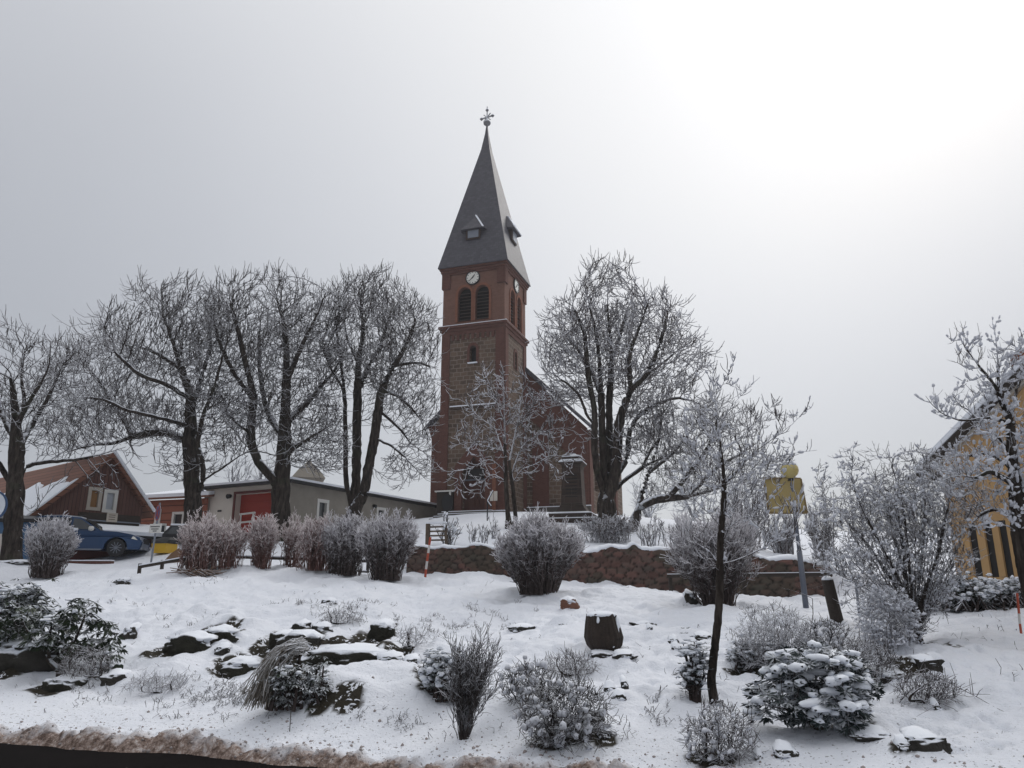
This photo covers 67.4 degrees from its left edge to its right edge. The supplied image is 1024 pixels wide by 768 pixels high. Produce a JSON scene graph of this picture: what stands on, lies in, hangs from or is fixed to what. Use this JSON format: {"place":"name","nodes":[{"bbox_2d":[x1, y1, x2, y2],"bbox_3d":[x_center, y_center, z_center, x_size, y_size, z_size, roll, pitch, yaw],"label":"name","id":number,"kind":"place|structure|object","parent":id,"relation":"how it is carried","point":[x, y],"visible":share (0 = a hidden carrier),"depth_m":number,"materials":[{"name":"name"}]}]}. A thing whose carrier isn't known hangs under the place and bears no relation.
{"place":"outdoors","nodes":[
{"label":"outdoors","id":0,"kind":"place"},
{"bbox_2d":[0,743,317,767],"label":"road","id":1,"kind":"structure","parent":0,"point":[21,756],"depth_m":8.50,"materials":[{"name":"asphalt"}]},
{"bbox_2d":[0,512,1023,767],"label":"ground","id":2,"kind":"structure","parent":0,"point":[976,732],"depth_m":11.40,"materials":[{"name":"snow"}]},
{"bbox_2d":[0,578,60,639],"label":"rhododendron","id":3,"kind":"object","parent":2,"relation":"on","point":[30,595],"visible":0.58,"depth_m":14.25,"materials":[{"name":"green plant"}]},
{"bbox_2d":[0,634,70,672],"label":"rock","id":4,"kind":"object","parent":2,"relation":"on","point":[24,659],"visible":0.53,"depth_m":13.01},
{"bbox_2d":[0,515,82,559],"bbox_3d":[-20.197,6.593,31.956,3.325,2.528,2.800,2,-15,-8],"label":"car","id":5,"kind":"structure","parent":2,"relation":"on","point":[30,519],"depth_m":30.97,"materials":[{"name":"metal"}]},
{"bbox_2d":[22,510,81,577],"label":"hedge bush","id":6,"kind":"object","parent":2,"relation":"on","point":[53,546],"visible":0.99,"depth_m":25.58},
{"bbox_2d":[0,598,127,676],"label":"rhododendron","id":7,"kind":"object","parent":2,"relation":"on","point":[48,642],"visible":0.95,"depth_m":12.96,"materials":[{"name":"green plant"}]},
{"bbox_2d":[40,671,87,692],"bbox_3d":[-7.059,4.817,12.213,0.732,0.435,0.675,0,-15,0],"label":"rock","id":8,"kind":"object","parent":2,"relation":"on","point":[58,684],"visible":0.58,"depth_m":11.99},
{"bbox_2d":[0,309,129,559],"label":"bare tree","id":9,"kind":"object","parent":2,"relation":"on","point":[12,533],"visible":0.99,"depth_m":30.54,"materials":[{"name":"grey plant"}]},
{"bbox_2d":[55,642,114,680],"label":"twiggy bush","id":10,"kind":"object","parent":2,"relation":"on","point":[81,666],"visible":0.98,"depth_m":12.26,"materials":[{"name":"grey plant"}]},
{"bbox_2d":[64,560,113,563],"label":"curb","id":11,"kind":"structure","parent":2,"relation":"on","point":[93,561],"depth_m":30.40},
{"bbox_2d":[0,451,179,559],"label":"boarded house","id":12,"kind":"structure","parent":2,"relation":"on","point":[126,506],"depth_m":35.72,"materials":[{"name":"brown wood"}]},
{"bbox_2d":[86,487,102,510],"bbox_3d":[-19.327,5.309,35.494,0.180,1.062,0.632,-12,-19,36],"label":"window","id":13,"kind":"structure","parent":12,"relation":"in","point":[94,499],"depth_m":35.52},
{"bbox_2d":[101,489,118,512],"bbox_3d":[-18.884,5.506,36.029,0.180,1.062,0.647,-12,-19,36],"label":"window","id":14,"kind":"structure","parent":12,"relation":"in","point":[110,498],"depth_m":36.06,"materials":[{"name":"white paint"}]},
{"bbox_2d":[37,515,149,556],"bbox_3d":[-18.096,6.493,32.729,4.770,1.718,2.268,3,-16,-13],"label":"parked car","id":15,"kind":"object","parent":2,"relation":"on","point":[94,536],"visible":0.56,"depth_m":32.10,"materials":[{"name":"blue paint"}]},
{"bbox_2d":[99,668,131,685],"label":"rock","id":16,"kind":"object","parent":2,"relation":"on","point":[112,677],"visible":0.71,"depth_m":12.11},
{"bbox_2d":[119,622,142,638],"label":"rock","id":17,"kind":"object","parent":2,"relation":"on","point":[129,631],"visible":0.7,"depth_m":14.66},
{"bbox_2d":[149,503,161,561],"bbox_3d":[-13.225,5.713,28.443,0.575,2.625,0.218,-9,-18,30],"label":"road sign","id":18,"kind":"object","parent":2,"relation":"on","point":[155,528],"visible":1,"depth_m":28.51,"materials":[{"name":"grey metal"}]},
{"bbox_2d":[116,668,195,694],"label":"twiggy bush","id":19,"kind":"object","parent":2,"relation":"on","point":[154,677],"visible":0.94,"depth_m":11.72,"materials":[{"name":"grey plant"}]},
{"bbox_2d":[24,265,289,523],"bbox_3d":[-17.780,0.734,37.390,13.955,13.844,7.776,-9,-17,29],"label":"bare tree","id":20,"kind":"object","parent":2,"relation":"on","point":[193,458],"visible":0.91,"depth_m":36.58,"materials":[{"name":"grey plant"}]},
{"bbox_2d":[137,555,186,573],"bbox_3d":[-11.534,6.102,25.258,1.548,0.912,0.140,0,-15,0],"label":"rail fence","id":21,"kind":"object","parent":2,"relation":"on","point":[161,563],"visible":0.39,"depth_m":25.25,"materials":[{"name":"grey wood"}]},
{"bbox_2d":[151,537,177,553],"bbox_3d":[-14.812,6.914,32.895,0.744,0.675,1.080,-3,-15,11],"label":"grit bin","id":22,"kind":"object","parent":2,"relation":"on","point":[165,545],"visible":0.77,"depth_m":32.52,"materials":[{"name":"yellow plastic"}]},
{"bbox_2d":[162,523,188,539],"bbox_3d":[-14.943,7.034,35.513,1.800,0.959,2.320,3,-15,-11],"label":"parked vehicle","id":23,"kind":"object","parent":2,"relation":"on","point":[172,530],"visible":0.23,"depth_m":34.39,"materials":[{"name":"metal"}]},
{"bbox_2d":[141,489,214,525],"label":"clad annexe","id":24,"kind":"structure","parent":2,"relation":"on","point":[172,511],"depth_m":45.05,"materials":[{"name":"orange"}]},
{"bbox_2d":[162,630,217,656],"bbox_3d":[-5.699,4.670,13.585,0.904,0.580,0.776,5,-16,-19],"label":"rock","id":25,"kind":"object","parent":2,"relation":"on","point":[191,642],"visible":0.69,"depth_m":13.34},
{"bbox_2d":[166,563,230,577],"bbox_3d":[-9.887,5.953,24.011,1.943,0.827,1.027,0,-15,0],"label":"branch pile","id":26,"kind":"object","parent":2,"relation":"on","point":[201,572],"visible":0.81,"depth_m":23.79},
{"bbox_2d":[174,506,227,570],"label":"hedge bush","id":27,"kind":"object","parent":2,"relation":"on","point":[197,540],"visible":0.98,"depth_m":24.13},
{"bbox_2d":[203,624,239,641],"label":"rock","id":28,"kind":"object","parent":2,"relation":"on","point":[223,631],"visible":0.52,"depth_m":14.24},
{"bbox_2d":[214,642,231,655],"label":"rock","id":29,"kind":"object","parent":2,"relation":"on","point":[223,648],"visible":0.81,"depth_m":13.29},
{"bbox_2d":[212,516,250,568],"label":"hedge bush","id":30,"kind":"object","parent":2,"relation":"on","point":[232,537],"visible":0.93,"depth_m":24.65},
{"bbox_2d":[220,455,258,481],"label":"distant tree","id":31,"kind":"object","parent":2,"relation":"on","point":[238,475],"visible":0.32,"depth_m":66.02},
{"bbox_2d":[220,655,261,679],"bbox_3d":[-4.493,4.733,12.715,0.648,0.429,0.565,5,-16,-16],"label":"rock","id":32,"kind":"object","parent":2,"relation":"on","point":[239,665],"visible":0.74,"depth_m":12.54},
{"bbox_2d":[246,512,280,568],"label":"hedge bush","id":33,"kind":"object","parent":2,"relation":"on","point":[261,541],"visible":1,"depth_m":25.19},
{"bbox_2d":[176,258,363,540],"bbox_3d":[-11.899,0.591,37.706,9.104,14.100,7.178,12,-19,-37],"label":"bare tree","id":34,"kind":"object","parent":2,"relation":"on","point":[278,478],"visible":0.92,"depth_m":37.52,"materials":[{"name":"grey plant"}]},
{"bbox_2d":[234,636,311,711],"bbox_3d":[-2.967,3.750,9.867,1.035,0.963,0.658,14,-20,-41],"label":"dry grass clump","id":35,"kind":"object","parent":2,"relation":"on","point":[297,646],"visible":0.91,"depth_m":9.77,"materials":[{"name":"beige plant"}]},
{"bbox_2d":[269,629,292,649],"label":"rock","id":36,"kind":"object","parent":2,"relation":"on","point":[273,636],"visible":0.37,"depth_m":13.86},
{"bbox_2d":[277,506,303,567],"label":"hedge bush","id":37,"kind":"object","parent":2,"relation":"on","point":[290,537],"visible":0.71,"depth_m":26.03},
{"bbox_2d":[250,651,333,712],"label":"evergreen shrub","id":38,"kind":"object","parent":2,"relation":"on","point":[296,687],"visible":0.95,"depth_m":9.63,"materials":[{"name":"green plant"}]},
{"bbox_2d":[275,629,324,658],"bbox_3d":[-3.711,4.674,13.418,0.834,0.732,0.780,0,-15,0],"label":"rock","id":39,"kind":"object","parent":2,"relation":"on","point":[315,637],"visible":0.34,"depth_m":13.22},
{"bbox_2d":[292,460,324,481],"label":"distant house","id":40,"kind":"structure","parent":2,"relation":"on","point":[301,473],"depth_m":61.29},
{"bbox_2d":[294,512,334,570],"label":"hedge bush","id":41,"kind":"object","parent":2,"relation":"on","point":[310,545],"visible":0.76,"depth_m":24.65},
{"bbox_2d":[202,477,436,532],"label":"fire station","id":42,"kind":"object","parent":2,"relation":"on","point":[228,500],"visible":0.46,"depth_m":43.89,"materials":[{"name":"grey paint"}]},
{"bbox_2d":[239,493,270,532],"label":"roller door","id":43,"kind":"structure","parent":42,"relation":"in","point":[258,503],"depth_m":43.35,"materials":[{"name":"red paint"}]},
{"bbox_2d":[316,499,328,521],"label":"window","id":44,"kind":"structure","parent":42,"relation":"in","point":[322,505],"depth_m":44.20,"materials":[{"name":"white paint"}]},
{"bbox_2d":[319,604,362,624],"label":"twiggy bush","id":45,"kind":"object","parent":2,"relation":"on","point":[330,619],"visible":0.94,"depth_m":15.89,"materials":[{"name":"grey plant"}]},
{"bbox_2d":[293,642,389,665],"bbox_3d":[-2.703,4.677,13.014,1.710,0.522,1.309,0,-15,0],"label":"rock","id":46,"kind":"object","parent":2,"relation":"on","point":[342,654],"visible":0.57,"depth_m":12.52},
{"bbox_2d":[318,506,369,575],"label":"hedge bush","id":47,"kind":"object","parent":2,"relation":"on","point":[344,557],"visible":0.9,"depth_m":24.50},
{"bbox_2d":[367,618,396,641],"bbox_3d":[-2.397,4.677,14.229,0.539,0.637,0.673,0,-15,0],"label":"rock","id":48,"kind":"object","parent":2,"relation":"on","point":[381,629],"visible":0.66,"depth_m":14.01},
{"bbox_2d":[313,260,453,523],"bbox_3d":[-7.111,0.629,40.047,6.927,14.680,7.918,12,-19,-38],"label":"bare tree","id":49,"kind":"object","parent":2,"relation":"on","point":[356,499],"visible":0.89,"depth_m":39.54,"materials":[{"name":"grey plant"}]},
{"bbox_2d":[352,507,422,580],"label":"hedge bush","id":50,"kind":"object","parent":2,"relation":"on","point":[387,545],"visible":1,"depth_m":23.07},
{"bbox_2d":[377,649,404,660],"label":"rock","id":51,"kind":"object","parent":2,"relation":"on","point":[390,655],"visible":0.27,"depth_m":12.48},
{"bbox_2d":[388,622,433,647],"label":"twiggy bush","id":52,"kind":"object","parent":2,"relation":"on","point":[409,634],"visible":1,"depth_m":13.27,"materials":[{"name":"grey plant"}]},
{"bbox_2d":[425,522,447,544],"bbox_3d":[-2.784,5.695,28.317,0.847,1.203,0.135,-5,-16,17],"label":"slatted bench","id":53,"kind":"object","parent":2,"relation":"on","point":[428,531],"visible":0.84,"depth_m":28.36,"materials":[{"name":"brown wood"}]},
{"bbox_2d":[415,645,473,702],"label":"evergreen shrub","id":54,"kind":"object","parent":2,"relation":"on","point":[431,671],"visible":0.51,"depth_m":9.95,"materials":[{"name":"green plant"}]},
{"bbox_2d":[432,512,462,544],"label":"bare bush","id":55,"kind":"object","parent":2,"relation":"on","point":[450,537],"visible":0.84,"depth_m":28.57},
{"bbox_2d":[442,494,452,522],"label":"sign post","id":56,"kind":"object","parent":2,"relation":"on","point":[447,502],"visible":0.91,"depth_m":43.71,"materials":[{"name":"metal"}]},
{"bbox_2d":[425,510,494,520],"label":"church steps","id":57,"kind":"structure","parent":2,"relation":"on","point":[451,513],"depth_m":48.73,"materials":[{"name":"stone"}]},
{"bbox_2d":[436,615,504,739],"bbox_3d":[-0.471,3.370,8.838,0.778,1.426,0.703,6,-16,-20],"label":"broom bush","id":58,"kind":"object","parent":2,"relation":"on","point":[465,695],"visible":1,"depth_m":8.76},
{"bbox_2d":[0,576,1022,741],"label":"weed tips","id":59,"kind":"object","parent":2,"relation":"on","point":[236,700],"visible":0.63,"depth_m":11.30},
{"bbox_2d":[437,360,585,528],"bbox_3d":[0.081,2.788,36.521,7.144,8.263,3.468,0,-15,0],"label":"frosted tree","id":60,"kind":"object","parent":2,"relation":"on","point":[549,420],"visible":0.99,"depth_m":36.50,"materials":[{"name":"grey plant"}]},
{"bbox_2d":[0,664,1023,767],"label":"snow crumbs","id":61,"kind":"object","parent":2,"relation":"on","point":[426,738],"visible":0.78,"depth_m":8.54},
{"bbox_2d":[507,623,536,632],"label":"rock","id":62,"kind":"object","parent":2,"relation":"on","point":[515,628],"visible":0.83,"depth_m":15.23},
{"bbox_2d":[426,106,624,514],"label":"church","id":63,"kind":"structure","parent":2,"relation":"on","point":[486,285],"depth_m":54.03,"materials":[{"name":"brown brick"}]},
{"bbox_2d":[435,490,454,513],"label":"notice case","id":64,"kind":"object","parent":63,"relation":"attached to","point":[440,495],"visible":0.55,"depth_m":50.69,"materials":[{"name":"grey wood"}]},
{"bbox_2d":[464,478,484,510],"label":"door","id":65,"kind":"structure","parent":63,"relation":"in","point":[477,502],"depth_m":50.78,"materials":[{"name":"brown wood"}]},
{"bbox_2d":[495,655,560,708],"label":"twiggy bush","id":66,"kind":"object","parent":2,"relation":"on","point":[527,667],"visible":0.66,"depth_m":9.54,"materials":[{"name":"grey plant"}]},
{"bbox_2d":[490,502,592,594],"bbox_3d":[0.758,4.261,19.868,2.700,2.313,2.657,0,-15,0],"label":"hedge bush","id":67,"kind":"object","parent":2,"relation":"on","point":[536,552],"visible":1,"depth_m":19.32,"materials":[{"name":"plant"}]},
{"bbox_2d":[509,670,621,755],"bbox_3d":[0.582,3.542,8.368,1.235,0.925,1.044,0,-15,0],"label":"twiggy bush","id":68,"kind":"object","parent":2,"relation":"on","point":[568,724],"visible":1,"depth_m":8.20,"materials":[{"name":"grey plant"}]},
{"bbox_2d":[541,453,597,523],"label":"memorial pillar","id":69,"kind":"structure","parent":2,"relation":"on","point":[572,507],"depth_m":39.88,"materials":[{"name":"stone"}]},
{"bbox_2d":[559,595,579,609],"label":"rock","id":70,"kind":"object","parent":2,"relation":"on","point":[567,601],"visible":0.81,"depth_m":17.53,"materials":[{"name":"red stone"}]},
{"bbox_2d":[539,641,602,678],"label":"twiggy bush","id":71,"kind":"object","parent":2,"relation":"on","point":[581,663],"visible":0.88,"depth_m":11.98,"materials":[{"name":"grey plant"}]},
{"bbox_2d":[584,611,623,650],"bbox_3d":[1.556,4.270,13.030,0.673,0.815,0.660,2,-15,-6],"label":"tree stump","id":72,"kind":"object","parent":2,"relation":"on","point":[602,630],"visible":0.83,"depth_m":12.82,"materials":[{"name":"brown wood"}]},
{"bbox_2d":[572,510,636,542],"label":"bare bush","id":73,"kind":"object","parent":2,"relation":"on","point":[612,531],"visible":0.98,"depth_m":28.63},
{"bbox_2d":[406,541,831,596],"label":"retaining wall","id":74,"kind":"structure","parent":2,"relation":"on","point":[632,563],"depth_m":24.29,"materials":[{"name":"stone"}]},
{"bbox_2d":[612,649,637,659],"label":"rock","id":75,"kind":"object","parent":2,"relation":"on","point":[622,653],"visible":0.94,"depth_m":12.36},
{"bbox_2d":[525,245,725,527],"bbox_3d":[5.772,0.160,38.920,10.204,14.258,6.879,0,-15,0],"label":"bare tree","id":76,"kind":"object","parent":2,"relation":"on","point":[609,469],"visible":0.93,"depth_m":38.23,"materials":[{"name":"grey plant"}]},
{"bbox_2d":[630,513,663,546],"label":"bare bush","id":77,"kind":"object","parent":2,"relation":"on","point":[640,536],"visible":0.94,"depth_m":26.70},
{"bbox_2d":[626,471,668,517],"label":"distant tree","id":78,"kind":"object","parent":2,"relation":"on","point":[646,512],"visible":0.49,"depth_m":75.22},
{"bbox_2d":[666,473,719,520],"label":"distant tree","id":79,"kind":"object","parent":2,"relation":"on","point":[690,511],"visible":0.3,"depth_m":83.15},
{"bbox_2d":[671,627,717,702],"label":"evergreen shrub","id":80,"kind":"object","parent":2,"relation":"on","point":[696,663],"visible":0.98,"depth_m":9.76,"materials":[{"name":"green plant"}]},
{"bbox_2d":[624,385,780,531],"bbox_3d":[9.424,3.328,36.406,8.496,7.398,6.151,0,-15,0],"label":"leaning tree","id":81,"kind":"object","parent":2,"relation":"on","point":[669,496],"visible":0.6,"depth_m":36.09,"materials":[{"name":"grey plant"}]},
{"bbox_2d":[659,482,766,605],"bbox_3d":[4.625,3.623,17.702,2.362,2.880,2.343,-13,-20,39],"label":"hedge bush","id":82,"kind":"object","parent":2,"relation":"on","point":[699,572],"visible":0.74,"depth_m":17.21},
{"bbox_2d":[675,694,767,767],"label":"twiggy bush","id":83,"kind":"object","parent":2,"relation":"on","point":[701,730],"visible":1,"depth_m":7.72,"materials":[{"name":"grey plant"}]},
{"bbox_2d":[714,487,770,547],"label":"bare bush","id":84,"kind":"object","parent":2,"relation":"on","point":[756,518],"visible":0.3,"depth_m":25.50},
{"bbox_2d":[656,342,836,704],"bbox_3d":[3.145,1.764,10.310,2.356,4.888,1.143,0,-15,0],"label":"young tree","id":85,"kind":"object","parent":2,"relation":"on","point":[717,623],"visible":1,"depth_m":10.36,"materials":[{"name":"grey plant"}]},
{"bbox_2d":[667,572,832,594],"bbox_3d":[6.176,5.429,20.317,4.592,0.860,0.149,-13,-20,39],"label":"barrier rail","id":86,"kind":"object","parent":2,"relation":"on","point":[769,574],"visible":0.46,"depth_m":19.90,"materials":[{"name":"grey wood"}]},
{"bbox_2d":[718,632,801,671],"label":"evergreen shrub","id":87,"kind":"object","parent":2,"relation":"on","point":[734,657],"visible":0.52,"depth_m":11.43,"materials":[{"name":"grey plant"}]},
{"bbox_2d":[731,599,820,669],"bbox_3d":[3.904,3.755,11.374,1.368,1.138,1.149,0,-15,0],"label":"twiggy bush","id":88,"kind":"object","parent":2,"relation":"on","point":[774,632],"visible":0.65,"depth_m":11.29,"materials":[{"name":"grey plant"}]},
{"bbox_2d":[760,512,801,554],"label":"bare bush","id":89,"kind":"object","parent":2,"relation":"on","point":[785,546],"visible":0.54,"depth_m":24.38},
{"bbox_2d":[772,739,798,757],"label":"rock","id":90,"kind":"object","parent":2,"relation":"on","point":[783,748],"visible":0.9,"depth_m":7.66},
{"bbox_2d":[780,461,808,607],"bbox_3d":[6.682,3.652,18.071,0.430,3.700,0.430,0,-15,0],"label":"sign post","id":91,"kind":"object","parent":2,"relation":"on","point":[790,473],"visible":0.59,"depth_m":17.95,"materials":[{"name":"metal"}]},
{"bbox_2d":[763,477,807,513],"bbox_3d":[6.525,2.663,18.357,0.975,0.885,0.114,-2,-15,6],"label":"sign","id":92,"kind":"object","parent":91,"relation":"attached to","point":[786,491],"visible":0.68,"depth_m":18.35,"materials":[{"name":"yellow metal"}]},
{"bbox_2d":[741,639,885,737],"bbox_3d":[3.289,3.360,8.489,1.638,1.026,1.406,0,-15,0],"label":"evergreen shrub","id":93,"kind":"object","parent":2,"relation":"on","point":[790,672],"visible":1,"depth_m":8.28,"materials":[{"name":"green plant"}]},
{"bbox_2d":[800,491,839,561],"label":"bare bush","id":94,"kind":"object","parent":2,"relation":"on","point":[810,533],"visible":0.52,"depth_m":23.51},
{"bbox_2d":[788,614,857,649],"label":"twiggy bush","id":95,"kind":"object","parent":2,"relation":"on","point":[834,639],"visible":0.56,"depth_m":11.37,"materials":[{"name":"grey plant"}]},
{"bbox_2d":[821,576,842,622],"bbox_3d":[6.010,4.101,14.364,0.348,1.001,0.227,0,-15,0],"label":"wooden post","id":96,"kind":"object","parent":2,"relation":"on","point":[830,593],"visible":0.7,"depth_m":14.31,"materials":[{"name":"brown wood"}]},
{"bbox_2d":[829,628,904,685],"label":"twiggy bush","id":97,"kind":"object","parent":2,"relation":"on","point":[858,646],"visible":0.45,"depth_m":10.36,"materials":[{"name":"grey plant"}]},
{"bbox_2d":[848,722,890,741],"bbox_3d":[3.693,3.621,7.963,0.441,0.160,0.404,-2,-15,8],"label":"rock","id":98,"kind":"object","parent":2,"relation":"on","point":[872,732],"visible":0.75,"depth_m":7.87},
{"bbox_2d":[851,584,927,650],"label":"twiggy bush","id":99,"kind":"object","parent":2,"relation":"on","point":[894,604],"visible":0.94,"depth_m":11.83,"materials":[{"name":"grey plant"}]},
{"bbox_2d":[878,665,905,683],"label":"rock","id":100,"kind":"object","parent":2,"relation":"on","point":[886,676],"visible":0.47,"depth_m":10.13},
{"bbox_2d":[805,441,992,644],"bbox_3d":[6.681,2.849,13.379,3.654,3.649,2.605,0,-15,0],"label":"snowy shrub","id":101,"kind":"object","parent":2,"relation":"on","point":[891,514],"visible":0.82,"depth_m":13.02,"materials":[{"name":"grey plant"}]},
{"bbox_2d":[893,734,910,750],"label":"rock","id":102,"kind":"object","parent":2,"relation":"on","point":[900,742],"visible":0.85,"depth_m":7.40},
{"bbox_2d":[899,725,952,753],"bbox_3d":[3.995,3.484,7.447,0.447,0.274,0.372,0,-15,0],"label":"rock","id":103,"kind":"object","parent":2,"relation":"on","point":[918,738],"visible":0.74,"depth_m":7.32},
{"bbox_2d":[909,653,944,672],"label":"rock","id":104,"kind":"object","parent":2,"relation":"on","point":[929,663],"visible":0.61,"depth_m":10.11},
{"bbox_2d":[886,663,972,708],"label":"twiggy bush","id":105,"kind":"object","parent":2,"relation":"on","point":[928,684],"visible":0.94,"depth_m":9.05,"materials":[{"name":"grey plant"}]},
{"bbox_2d":[913,351,1023,583],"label":"yellow building","id":106,"kind":"structure","parent":2,"relation":"on","point":[998,562],"depth_m":18.25,"materials":[{"name":"clear wood"}]},
{"bbox_2d":[969,523,982,576],"bbox_3d":[11.208,4.007,18.518,0.016,1.280,0.228,5,-16,-17],"label":"slit window","id":107,"kind":"structure","parent":106,"relation":"in","point":[978,567],"depth_m":18.52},
{"bbox_2d":[985,524,998,576],"bbox_3d":[11.342,3.899,18.121,0.016,1.280,0.218,5,-16,-17],"label":"slit window","id":108,"kind":"structure","parent":106,"relation":"in","point":[991,548],"depth_m":18.12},
{"bbox_2d":[999,520,1013,576],"bbox_3d":[11.462,3.803,17.766,0.016,1.280,0.210,5,-16,-17],"label":"slit window","id":109,"kind":"structure","parent":106,"relation":"in","point":[1004,537],"depth_m":17.77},
{"bbox_2d":[914,315,1023,603],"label":"garden tree","id":110,"kind":"object","parent":2,"relation":"on","point":[1012,461],"visible":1,"depth_m":12.12,"materials":[{"name":"grey plant"}]},
{"bbox_2d":[920,571,1023,611],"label":"evergreen shrub","id":111,"kind":"object","parent":2,"relation":"on","point":[993,593],"visible":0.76,"depth_m":15.89,"materials":[{"name":"green plant"}]},
{"bbox_2d":[0,0,1023,530],"label":"sky","id":112,"kind":"structure","parent":0,"point":[836,187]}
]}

